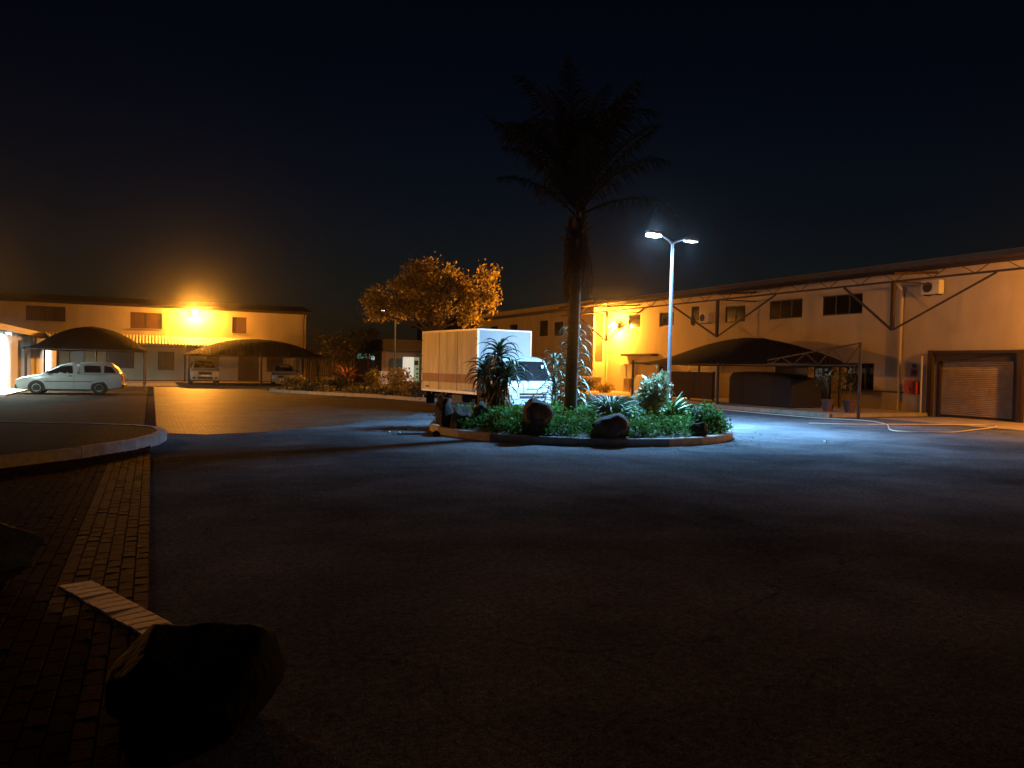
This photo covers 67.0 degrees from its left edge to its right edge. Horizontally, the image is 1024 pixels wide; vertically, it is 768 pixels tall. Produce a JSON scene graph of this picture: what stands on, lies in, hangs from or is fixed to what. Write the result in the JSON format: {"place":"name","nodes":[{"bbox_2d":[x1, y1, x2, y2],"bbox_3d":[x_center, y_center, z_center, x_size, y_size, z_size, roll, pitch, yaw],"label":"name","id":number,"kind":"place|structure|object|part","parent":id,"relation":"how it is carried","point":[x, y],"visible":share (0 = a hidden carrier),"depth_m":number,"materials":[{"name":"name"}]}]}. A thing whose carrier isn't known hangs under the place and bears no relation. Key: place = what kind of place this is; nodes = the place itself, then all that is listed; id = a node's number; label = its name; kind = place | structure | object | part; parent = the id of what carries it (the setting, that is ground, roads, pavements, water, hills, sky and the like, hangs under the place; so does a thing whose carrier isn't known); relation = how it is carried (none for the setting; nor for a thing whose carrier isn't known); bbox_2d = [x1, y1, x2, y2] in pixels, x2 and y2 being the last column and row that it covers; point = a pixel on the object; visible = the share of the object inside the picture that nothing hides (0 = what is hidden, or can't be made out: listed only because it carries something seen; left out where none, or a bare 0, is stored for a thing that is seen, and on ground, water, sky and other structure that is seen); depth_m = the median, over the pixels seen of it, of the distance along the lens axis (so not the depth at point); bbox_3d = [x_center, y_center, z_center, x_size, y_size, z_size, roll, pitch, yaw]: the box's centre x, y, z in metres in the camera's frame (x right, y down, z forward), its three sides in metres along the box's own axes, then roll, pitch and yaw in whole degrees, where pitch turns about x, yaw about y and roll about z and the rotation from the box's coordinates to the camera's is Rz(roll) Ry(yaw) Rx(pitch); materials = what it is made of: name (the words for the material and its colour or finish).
{"place":"outdoors","nodes":[
{"label":"outdoors","id":0,"kind":"place"},
{"bbox_2d":[0,386,147,424],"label":"brick parking","id":1,"kind":"structure","parent":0,"point":[126,405],"depth_m":25.07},
{"bbox_2d":[15,362,126,393],"bbox_3d":[-19.364,-0.296,34.122,4.152,1.435,1.862,1,1,-22],"label":"station wagon","id":2,"kind":"object","parent":1,"relation":"on","point":[100,377],"visible":1,"depth_m":33.58,"materials":[{"name":"white paint"}]},
{"bbox_3d":[-19.507,-0.628,33.357,1.045,0.330,0.107,1,1,-22],"label":"side window","id":3,"kind":"part","parent":2,"relation":"part of","materials":[{"name":"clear glass"}]},
{"bbox_3d":[-18.324,-0.647,33.790,0.675,0.301,0.075,1,1,-22],"label":"side window","id":4,"kind":"part","parent":2,"relation":"part of","materials":[{"name":"black glass"}]},
{"bbox_3d":[-17.692,-0.645,34.058,0.457,0.310,0.067,1,1,-26],"label":"side window","id":5,"kind":"part","parent":2,"relation":"part of","materials":[{"name":"black glass"}]},
{"bbox_2d":[22,326,147,387],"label":"carport","id":6,"kind":"object","parent":1,"relation":"on","point":[97,339],"visible":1,"depth_m":41.83,"materials":[{"name":"fabric"}]},
{"bbox_2d":[0,446,150,767],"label":"brick paving","id":7,"kind":"structure","parent":0,"point":[61,652],"depth_m":4.97,"materials":[{"name":"brick"}]},
{"bbox_2d":[0,522,43,582],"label":"boulder","id":8,"kind":"object","parent":7,"relation":"on","point":[19,547],"visible":0.99,"depth_m":5.55,"materials":[{"name":"stone"}]},
{"bbox_2d":[58,580,171,635],"bbox_3d":[-2.517,1.504,4.974,1.616,0.141,0.226,2,2,42],"label":"brick edging","id":9,"kind":"object","parent":7,"relation":"on","point":[137,619],"visible":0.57,"depth_m":5.00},
{"bbox_2d":[0,421,166,467],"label":"raised paving","id":10,"kind":"structure","parent":0,"point":[25,443],"depth_m":13.75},
{"bbox_2d":[154,387,434,434],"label":"lot paving","id":11,"kind":"structure","parent":0,"point":[180,410],"depth_m":26.15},
{"bbox_2d":[12,425,772,553],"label":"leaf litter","id":12,"kind":"object","parent":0,"point":[385,494],"visible":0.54,"depth_m":15.34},
{"bbox_2d":[403,357,418,382],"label":"sign","id":13,"kind":"object","parent":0,"point":[412,363],"visible":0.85,"depth_m":66.83,"materials":[{"name":"white"}]},
{"bbox_2d":[0,0,1023,349],"label":"sky","id":14,"kind":"structure","parent":0,"point":[293,153],"materials":[{"name":"black"}]},
{"bbox_2d":[133,379,1023,767],"bbox_3d":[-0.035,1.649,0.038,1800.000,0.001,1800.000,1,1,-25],"label":"ground","id":15,"kind":"structure","parent":0,"point":[795,591],"depth_m":5.71,"materials":[{"name":"asphalt"}]},
{"bbox_2d":[0,323,55,396],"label":"white outbuilding","id":16,"kind":"structure","parent":15,"relation":"on","point":[12,357],"depth_m":38.85,"materials":[{"name":"paint"}]},
{"bbox_2d":[144,387,155,425],"bbox_3d":[-13.935,0.685,29.842,0.270,0.066,32.600,1,1,-25],"label":"drain channel","id":17,"kind":"object","parent":15,"relation":"on","point":[150,417],"visible":0.57,"depth_m":24.57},
{"bbox_2d":[105,622,285,745],"bbox_3d":[-1.399,1.347,3.539,0.722,0.546,0.783,2,2,29],"label":"boulder","id":18,"kind":"object","parent":15,"relation":"on","point":[208,683],"visible":0.97,"depth_m":3.29,"materials":[{"name":"stone"}]},
{"bbox_2d":[125,380,402,386],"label":"forecourt","id":19,"kind":"structure","parent":15,"relation":"on","point":[165,383],"depth_m":52.77,"materials":[{"name":"concrete"}]},
{"bbox_2d":[0,292,313,380],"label":"office building","id":20,"kind":"structure","parent":19,"relation":"on","point":[166,334],"depth_m":59.77,"materials":[{"name":"beige paint"}]},
{"bbox_2d":[24,305,65,321],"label":"window","id":21,"kind":"structure","parent":20,"relation":"in","point":[33,313],"depth_m":56.41,"materials":[{"name":"brown"}]},
{"bbox_2d":[70,351,83,363],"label":"window","id":22,"kind":"structure","parent":20,"relation":"in","point":[77,357],"depth_m":57.36,"materials":[{"name":"glass"}]},
{"bbox_2d":[106,352,134,368],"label":"window","id":23,"kind":"structure","parent":20,"relation":"in","point":[122,360],"depth_m":58.60,"materials":[{"name":"grey"}]},
{"bbox_2d":[129,312,162,329],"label":"window","id":24,"kind":"structure","parent":20,"relation":"in","point":[138,320],"depth_m":59.22,"materials":[{"name":"brown"}]},
{"bbox_2d":[158,352,174,370],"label":"window","id":25,"kind":"structure","parent":20,"relation":"in","point":[165,360],"depth_m":59.89,"materials":[{"name":"brown"}]},
{"bbox_2d":[192,310,198,315],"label":"wall floodlight","id":26,"kind":"object","parent":20,"relation":"attached to","point":[195,312],"depth_m":60.16,"materials":[{"name":"paint"}]},
{"bbox_2d":[207,356,218,369],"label":"door","id":27,"kind":"structure","parent":20,"relation":"in","point":[216,359],"depth_m":61.43,"materials":[{"name":"brown glass"}]},
{"bbox_2d":[231,317,246,333],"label":"window","id":28,"kind":"structure","parent":20,"relation":"in","point":[238,323],"depth_m":62.08,"materials":[{"name":"brown"}]},
{"bbox_2d":[238,357,257,380],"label":"door","id":29,"kind":"structure","parent":20,"relation":"in","point":[248,366],"depth_m":62.49,"materials":[{"name":"brown wood"}]},
{"bbox_2d":[266,357,282,371],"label":"window","id":30,"kind":"structure","parent":20,"relation":"in","point":[271,362],"depth_m":63.27,"materials":[{"name":"grey"}]},
{"bbox_2d":[187,359,220,384],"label":"suv","id":31,"kind":"object","parent":19,"relation":"on","point":[203,370],"visible":0.87,"depth_m":50.15,"materials":[{"name":"white paint"}]},
{"bbox_2d":[183,339,331,384],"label":"carport","id":32,"kind":"object","parent":19,"relation":"on","point":[261,348],"visible":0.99,"depth_m":52.81,"materials":[{"name":"paint"}]},
{"bbox_2d":[269,364,298,384],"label":"hatchback","id":33,"kind":"object","parent":19,"relation":"on","point":[280,371],"visible":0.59,"depth_m":52.54,"materials":[{"name":"silver metal"}]},
{"bbox_2d":[308,330,354,376],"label":"background tree","id":34,"kind":"object","parent":19,"relation":"on","point":[333,343],"visible":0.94,"depth_m":62.16,"materials":[{"name":"green plant"}]},
{"bbox_2d":[379,371,395,383],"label":"sign board","id":35,"kind":"object","parent":19,"relation":"on","point":[385,381],"visible":0.24,"depth_m":55.80,"materials":[{"name":"grey metal"}]},
{"bbox_2d":[306,338,343,380],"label":"palisade fence","id":36,"kind":"object","parent":15,"relation":"on","point":[315,344],"visible":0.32,"depth_m":65.78,"materials":[{"name":"metal"}]},
{"bbox_2d":[305,349,374,380],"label":"boundary wall","id":37,"kind":"structure","parent":15,"relation":"on","point":[361,365],"depth_m":69.91,"materials":[{"name":"beige paint"}]},
{"bbox_2d":[335,325,371,381],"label":"background tree","id":38,"kind":"object","parent":15,"relation":"on","point":[353,345],"visible":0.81,"depth_m":66.16,"materials":[{"name":"green plant"}]},
{"bbox_2d":[269,386,451,401],"bbox_3d":[-7.043,0.467,41.600,10.873,0.186,16.958,1,1,-25],"label":"planting bed","id":39,"kind":"object","parent":15,"relation":"on","point":[345,392],"visible":0.43,"depth_m":38.31,"materials":[{"name":"concrete"}]},
{"bbox_2d":[280,373,305,387],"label":"leafy shrub","id":40,"kind":"object","parent":39,"relation":"on","point":[296,379],"visible":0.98,"depth_m":44.38,"materials":[{"name":"green plant"}]},
{"bbox_2d":[306,376,333,389],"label":"shrub","id":41,"kind":"object","parent":39,"relation":"on","point":[322,382],"visible":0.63,"depth_m":42.95,"materials":[{"name":"green plant"}]},
{"bbox_2d":[325,375,354,390],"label":"shrub","id":42,"kind":"object","parent":39,"relation":"on","point":[338,383],"visible":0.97,"depth_m":41.39,"materials":[{"name":"green plant"}]},
{"bbox_2d":[329,365,363,379],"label":"red leaved plant","id":43,"kind":"object","parent":39,"relation":"on","point":[347,373],"visible":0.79,"depth_m":44.44,"materials":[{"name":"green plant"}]},
{"bbox_2d":[275,382,425,398],"bbox_3d":[-6.648,0.281,40.799,10.498,0.724,14.511,1,1,-25],"label":"bed ground cover","id":44,"kind":"object","parent":39,"relation":"on","point":[364,389],"visible":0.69,"depth_m":39.42,"materials":[{"name":"green plant"}]},
{"bbox_2d":[362,366,383,388],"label":"round shrub","id":45,"kind":"object","parent":39,"relation":"on","point":[372,380],"visible":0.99,"depth_m":42.40,"materials":[{"name":"green plant"}]},
{"bbox_2d":[381,366,418,393],"bbox_3d":[-5.577,-0.172,38.452,1.791,1.505,1.762,1,1,-25],"label":"leafy shrub","id":46,"kind":"object","parent":39,"relation":"on","point":[396,379],"visible":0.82,"depth_m":38.30,"materials":[{"name":"green plant"}]},
{"bbox_2d":[398,378,423,395],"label":"leafy shrub","id":47,"kind":"object","parent":39,"relation":"on","point":[413,386],"visible":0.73,"depth_m":36.28,"materials":[{"name":"green plant"}]},
{"bbox_2d":[358,251,502,330],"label":"broadleaf tree","id":48,"kind":"object","parent":39,"relation":"on","point":[419,275],"visible":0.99,"depth_m":44.48,"materials":[{"name":"green plant"}]},
{"bbox_2d":[356,322,380,375],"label":"background tree","id":49,"kind":"object","parent":15,"relation":"on","point":[369,349],"visible":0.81,"depth_m":68.87,"materials":[{"name":"green plant"}]},
{"bbox_2d":[394,320,395,371],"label":"street lamp","id":50,"kind":"object","parent":15,"relation":"on","point":[394,342],"visible":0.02,"depth_m":51.22,"materials":[{"name":"grey metal"}]},
{"bbox_2d":[371,339,421,382],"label":"gatehouse","id":51,"kind":"object","parent":15,"relation":"on","point":[384,352],"visible":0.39,"depth_m":68.09,"materials":[{"name":"beige paint"}]},
{"bbox_2d":[432,430,439,436],"bbox_3d":[-1.745,1.144,17.788,0.196,0.162,0.161,1,1,-25],"label":"stone","id":52,"kind":"object","parent":15,"relation":"on","point":[435,433],"visible":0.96,"depth_m":17.72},
{"bbox_2d":[421,328,559,404],"bbox_3d":[-0.843,-0.414,26.675,2.360,2.850,5.790,0,2,-33],"label":"box truck","id":53,"kind":"object","parent":15,"relation":"on","point":[446,355],"visible":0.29,"depth_m":26.05,"materials":[{"name":"white paint"}]},
{"bbox_2d":[429,420,732,446],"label":"traffic island","id":54,"kind":"structure","parent":15,"relation":"on","point":[660,440],"depth_m":16.69,"materials":[{"name":"concrete"}]},
{"bbox_2d":[434,397,452,426],"bbox_3d":[-1.632,0.759,18.625,0.400,0.904,0.500,0,2,-44],"label":"boulder","id":55,"kind":"object","parent":54,"relation":"on","point":[443,409],"visible":0.77,"depth_m":18.46,"materials":[{"name":"stone"}]},
{"bbox_2d":[450,405,471,428],"bbox_3d":[-1.226,0.835,18.311,0.511,0.655,0.663,1,1,-23],"label":"boulder","id":56,"kind":"object","parent":54,"relation":"on","point":[460,412],"visible":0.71,"depth_m":18.09,"materials":[{"name":"stone"}]},
{"bbox_2d":[472,401,490,422],"bbox_3d":[-0.694,0.760,18.505,0.525,0.716,0.584,1,1,-1],"label":"boulder","id":57,"kind":"object","parent":54,"relation":"on","point":[480,405],"visible":0.49,"depth_m":18.32,"materials":[{"name":"stone"}]},
{"bbox_2d":[464,336,531,410],"bbox_3d":[-0.372,-0.112,20.399,1.952,2.354,1.334,2,2,28],"label":"tree aloe","id":58,"kind":"object","parent":54,"relation":"on","point":[495,395],"visible":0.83,"depth_m":20.30,"materials":[{"name":"green plant"}]},
{"bbox_2d":[521,398,554,434],"bbox_3d":[0.571,0.778,17.008,0.755,0.940,0.780,1,1,-17],"label":"boulder","id":59,"kind":"object","parent":54,"relation":"on","point":[537,413],"visible":0.8,"depth_m":16.71,"materials":[{"name":"stone"}]},
{"bbox_2d":[536,350,565,402],"bbox_3d":[1.251,0.012,22.902,1.065,2.012,1.058,1,1,-25],"label":"tall aloe","id":60,"kind":"object","parent":54,"relation":"on","point":[555,364],"visible":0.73,"depth_m":22.85,"materials":[{"name":"green plant"}]},
{"bbox_2d":[550,325,594,407],"bbox_3d":[1.672,-0.336,21.265,1.278,2.610,1.238,2,2,28],"label":"tall aloe","id":61,"kind":"object","parent":54,"relation":"on","point":[563,385],"visible":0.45,"depth_m":21.23,"materials":[{"name":"green plant"}]},
{"bbox_2d":[429,399,731,438],"bbox_3d":[1.783,0.804,20.073,7.574,0.826,7.678,1,1,-25],"label":"island ground cover","id":62,"kind":"object","parent":54,"relation":"on","point":[500,420],"visible":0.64,"depth_m":17.52,"materials":[{"name":"green plant"}]},
{"bbox_2d":[485,55,683,414],"bbox_3d":[1.449,-3.342,19.166,4.962,8.954,4.937,2,1,20],"label":"palm tree","id":63,"kind":"object","parent":54,"relation":"on","point":[573,178],"visible":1,"depth_m":18.91,"materials":[{"name":"green plant"}]},
{"bbox_2d":[592,413,629,437],"bbox_3d":[2.142,0.937,16.606,0.791,0.634,0.836,0,2,-41],"label":"boulder","id":64,"kind":"object","parent":54,"relation":"on","point":[617,424],"visible":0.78,"depth_m":16.31,"materials":[{"name":"stone"}]},
{"bbox_2d":[575,392,646,420],"bbox_3d":[2.360,0.659,18.503,2.026,0.966,1.886,1,1,-25],"label":"blue grass clump","id":65,"kind":"object","parent":54,"relation":"on","point":[609,405],"visible":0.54,"depth_m":18.33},
{"bbox_2d":[630,366,674,413],"bbox_3d":[3.486,0.271,19.471,1.155,1.498,1.169,1,1,-25],"label":"variegated bush","id":66,"kind":"object","parent":54,"relation":"on","point":[654,397],"visible":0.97,"depth_m":19.36,"materials":[{"name":"green plant"}]},
{"bbox_2d":[646,230,697,399],"bbox_3d":[4.555,-1.636,22.266,2.140,5.330,0.280,0,2,-39],"label":"street lamp","id":67,"kind":"object","parent":54,"relation":"on","point":[653,233],"visible":0.69,"depth_m":22.22,"materials":[{"name":"grey metal"}]},
{"bbox_2d":[657,394,692,417],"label":"agave","id":68,"kind":"object","parent":54,"relation":"on","point":[676,405],"visible":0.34,"depth_m":20.02,"materials":[{"name":"green plant"}]},
{"bbox_2d":[689,422,707,435],"bbox_3d":[4.222,1.068,17.523,0.422,0.439,0.453,2,1,15],"label":"boulder","id":69,"kind":"object","parent":54,"relation":"on","point":[698,429],"visible":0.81,"depth_m":17.35,"materials":[{"name":"stone"}]},
{"bbox_2d":[691,406,712,422],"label":"shrub","id":70,"kind":"object","parent":54,"relation":"on","point":[695,414],"visible":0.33,"depth_m":18.56,"materials":[{"name":"plant"}]},
{"bbox_2d":[685,399,733,432],"bbox_3d":[4.697,0.839,18.507,1.075,0.946,0.974,2,2,38],"label":"creeper","id":71,"kind":"object","parent":54,"relation":"on","point":[714,416],"visible":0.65,"depth_m":18.37,"materials":[{"name":"green plant"}]},
{"bbox_2d":[578,376,601,390],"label":"wall","id":72,"kind":"structure","parent":15,"relation":"on","point":[593,378],"depth_m":51.29,"materials":[{"name":"beige paint"}]},
{"bbox_2d":[412,247,1023,422],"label":"warehouse","id":73,"kind":"structure","parent":15,"relation":"on","point":[959,342],"depth_m":33.63,"materials":[{"name":"beige paint"}]},
{"bbox_2d":[510,324,517,329],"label":"window","id":74,"kind":"structure","parent":73,"relation":"in","point":[512,327],"depth_m":64.39,"materials":[{"name":"grey"}]},
{"bbox_2d":[540,320,547,335],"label":"window","id":75,"kind":"structure","parent":73,"relation":"in","point":[543,324],"depth_m":59.31,"materials":[{"name":"grey"}]},
{"bbox_2d":[555,321,562,335],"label":"window","id":76,"kind":"structure","parent":73,"relation":"in","point":[558,325],"depth_m":57.26,"materials":[{"name":"grey"}]},
{"bbox_2d":[594,312,603,362],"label":"window","id":77,"kind":"structure","parent":73,"relation":"in","point":[599,317],"depth_m":52.86,"materials":[{"name":"yellow"}]},
{"bbox_2d":[612,323,620,328],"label":"wall floodlight","id":78,"kind":"object","parent":73,"relation":"attached to","point":[616,325],"depth_m":51.32,"materials":[{"name":"paint"}]},
{"bbox_2d":[629,314,639,327],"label":"window","id":79,"kind":"structure","parent":73,"relation":"in","point":[635,322],"depth_m":50.09,"materials":[{"name":"grey"}]},
{"bbox_2d":[659,365,666,380],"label":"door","id":80,"kind":"structure","parent":73,"relation":"in","point":[664,367],"depth_m":47.38,"materials":[{"name":"brown glass"}]},
{"bbox_2d":[660,312,673,326],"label":"window","id":81,"kind":"structure","parent":73,"relation":"in","point":[664,317],"depth_m":47.13,"materials":[{"name":"grey"}]},
{"bbox_2d":[692,306,698,319],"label":"window","id":82,"kind":"structure","parent":73,"relation":"in","point":[695,310],"depth_m":44.48,"materials":[{"name":"grey"}]},
{"bbox_2d":[689,365,708,370],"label":"window","id":83,"kind":"structure","parent":73,"relation":"in","point":[695,369],"depth_m":44.33,"materials":[{"name":"grey"}]},
{"bbox_2d":[699,312,711,323],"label":"air conditioner","id":84,"kind":"object","parent":73,"relation":"attached to","point":[704,318],"visible":1,"depth_m":43.06,"materials":[{"name":"white metal"}]},
{"bbox_2d":[725,305,744,322],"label":"window","id":85,"kind":"structure","parent":73,"relation":"in","point":[733,313],"depth_m":41.49,"materials":[{"name":"grey"}]},
{"bbox_2d":[770,298,802,319],"bbox_3d":[13.538,-3.687,38.164,0.060,0.930,2.210,1,1,-25],"label":"window","id":86,"kind":"structure","parent":73,"relation":"in","point":[791,308],"depth_m":38.16,"materials":[{"name":"grey"}]},
{"bbox_2d":[775,367,807,376],"bbox_3d":[13.672,-0.104,37.820,0.082,2.070,2.200,1,1,-25],"label":"window","id":87,"kind":"structure","parent":73,"relation":"in","point":[803,371],"depth_m":37.71,"materials":[{"name":"glass"}]},
{"bbox_2d":[813,367,831,404],"bbox_3d":[14.494,-0.021,36.054,0.082,2.020,1.100,1,1,-25],"label":"door","id":88,"kind":"structure","parent":73,"relation":"in","point":[824,395],"depth_m":36.01,"materials":[{"name":"brown glass"}]},
{"bbox_2d":[823,293,862,315],"bbox_3d":[14.992,-3.589,35.043,0.060,0.920,2.260,1,1,-25],"label":"window","id":89,"kind":"structure","parent":73,"relation":"in","point":[844,304],"depth_m":35.07,"materials":[{"name":"grey"}]},
{"bbox_2d":[843,363,873,391],"bbox_3d":[15.334,-0.289,34.119,0.160,1.260,1.620,1,1,-25],"label":"window","id":90,"kind":"structure","parent":73,"relation":"in","point":[867,376],"depth_m":33.92,"materials":[{"name":"grey"}]},
{"bbox_2d":[904,380,919,393],"bbox_3d":[16.313,0.125,31.581,0.298,0.570,0.550,1,1,-25],"label":"hose reel cabinet","id":91,"kind":"object","parent":73,"relation":"attached to","point":[911,386],"visible":0.99,"depth_m":31.43,"materials":[{"name":"metal"}]},
{"bbox_2d":[910,369,917,376],"bbox_3d":[16.444,-0.459,31.650,0.014,0.320,0.320,1,1,-25],"label":"wall sign","id":92,"kind":"object","parent":73,"relation":"attached to","point":[913,372],"visible":1,"depth_m":31.63,"materials":[{"name":"red paint"}]},
{"bbox_2d":[921,279,943,295],"bbox_3d":[16.711,-3.813,30.726,0.376,0.600,0.800,1,1,-25],"label":"air conditioner","id":93,"kind":"object","parent":73,"relation":"attached to","point":[936,287],"visible":0.99,"depth_m":30.55,"materials":[{"name":"white metal"}]},
{"bbox_2d":[935,352,1016,421],"bbox_3d":[17.567,0.079,29.321,0.260,2.520,3.200,1,1,-25],"label":"roller door","id":94,"kind":"structure","parent":73,"relation":"in","point":[969,385],"depth_m":29.30,"materials":[{"name":"metal"}]},
{"bbox_2d":[564,391,926,417],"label":"walkway","id":95,"kind":"structure","parent":15,"relation":"on","point":[724,403],"depth_m":31.86,"materials":[{"name":"concrete"}]},
{"bbox_2d":[577,378,597,391],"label":"leafy shrub","id":96,"kind":"object","parent":95,"relation":"on","point":[584,385],"visible":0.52,"depth_m":48.26,"materials":[{"name":"green plant"}]},
{"bbox_2d":[593,382,615,392],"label":"leafy shrub","id":97,"kind":"object","parent":95,"relation":"on","point":[602,388],"visible":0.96,"depth_m":47.87,"materials":[{"name":"green plant"}]},
{"bbox_2d":[620,364,636,391],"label":"meter cabinet","id":98,"kind":"object","parent":95,"relation":"on","point":[626,372],"visible":0.87,"depth_m":50.00,"materials":[{"name":"white metal"}]},
{"bbox_2d":[629,375,644,393],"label":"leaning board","id":99,"kind":"object","parent":95,"relation":"on","point":[638,379],"visible":0.71,"depth_m":46.54,"materials":[{"name":"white wood"}]},
{"bbox_2d":[666,370,714,400],"bbox_3d":[9.082,0.059,39.771,0.110,1.460,3.940,1,1,-25],"label":"board screen","id":100,"kind":"object","parent":95,"relation":"on","point":[697,385],"visible":0.81,"depth_m":39.33,"materials":[{"name":"paint"}]},
{"bbox_2d":[729,371,820,407],"bbox_3d":[11.678,0.202,34.584,1.725,1.484,3.900,1,1,-24],"label":"covered trailer","id":101,"kind":"object","parent":95,"relation":"on","point":[776,389],"visible":0.97,"depth_m":33.45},
{"bbox_2d":[812,366,840,411],"bbox_3d":[12.365,0.068,30.347,1.040,2.017,1.022,1,1,-25],"label":"potted plant","id":102,"kind":"object","parent":95,"relation":"on","point":[827,405],"visible":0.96,"depth_m":30.20,"materials":[{"name":"green plant"}]},
{"bbox_2d":[836,368,857,412],"bbox_3d":[13.033,0.229,29.835,0.998,1.746,0.873,1,1,-25],"label":"potted plant","id":103,"kind":"object","parent":95,"relation":"on","point":[849,406],"visible":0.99,"depth_m":29.68,"materials":[{"name":"green plant"}]},
{"bbox_2d":[631,338,861,418],"bbox_3d":[11.458,-0.541,35.432,4.550,3.220,14.682,1,1,-25],"label":"carport","id":104,"kind":"object","parent":15,"relation":"on","point":[752,352],"visible":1,"depth_m":33.90,"materials":[{"name":"fabric"}]},
{"bbox_2d":[713,408,996,432],"bbox_3d":[10.087,1.203,27.166,5.872,0.031,11.077,0,2,-44],"label":"kerb","id":105,"kind":"object","parent":15,"relation":"on","point":[882,423],"visible":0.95,"depth_m":25.08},
{"bbox_2d":[876,417,1023,430],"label":"gate apron","id":106,"kind":"object","parent":15,"relation":"on","point":[998,424],"visible":0.8,"depth_m":27.33,"materials":[{"name":"concrete"}]}
]}

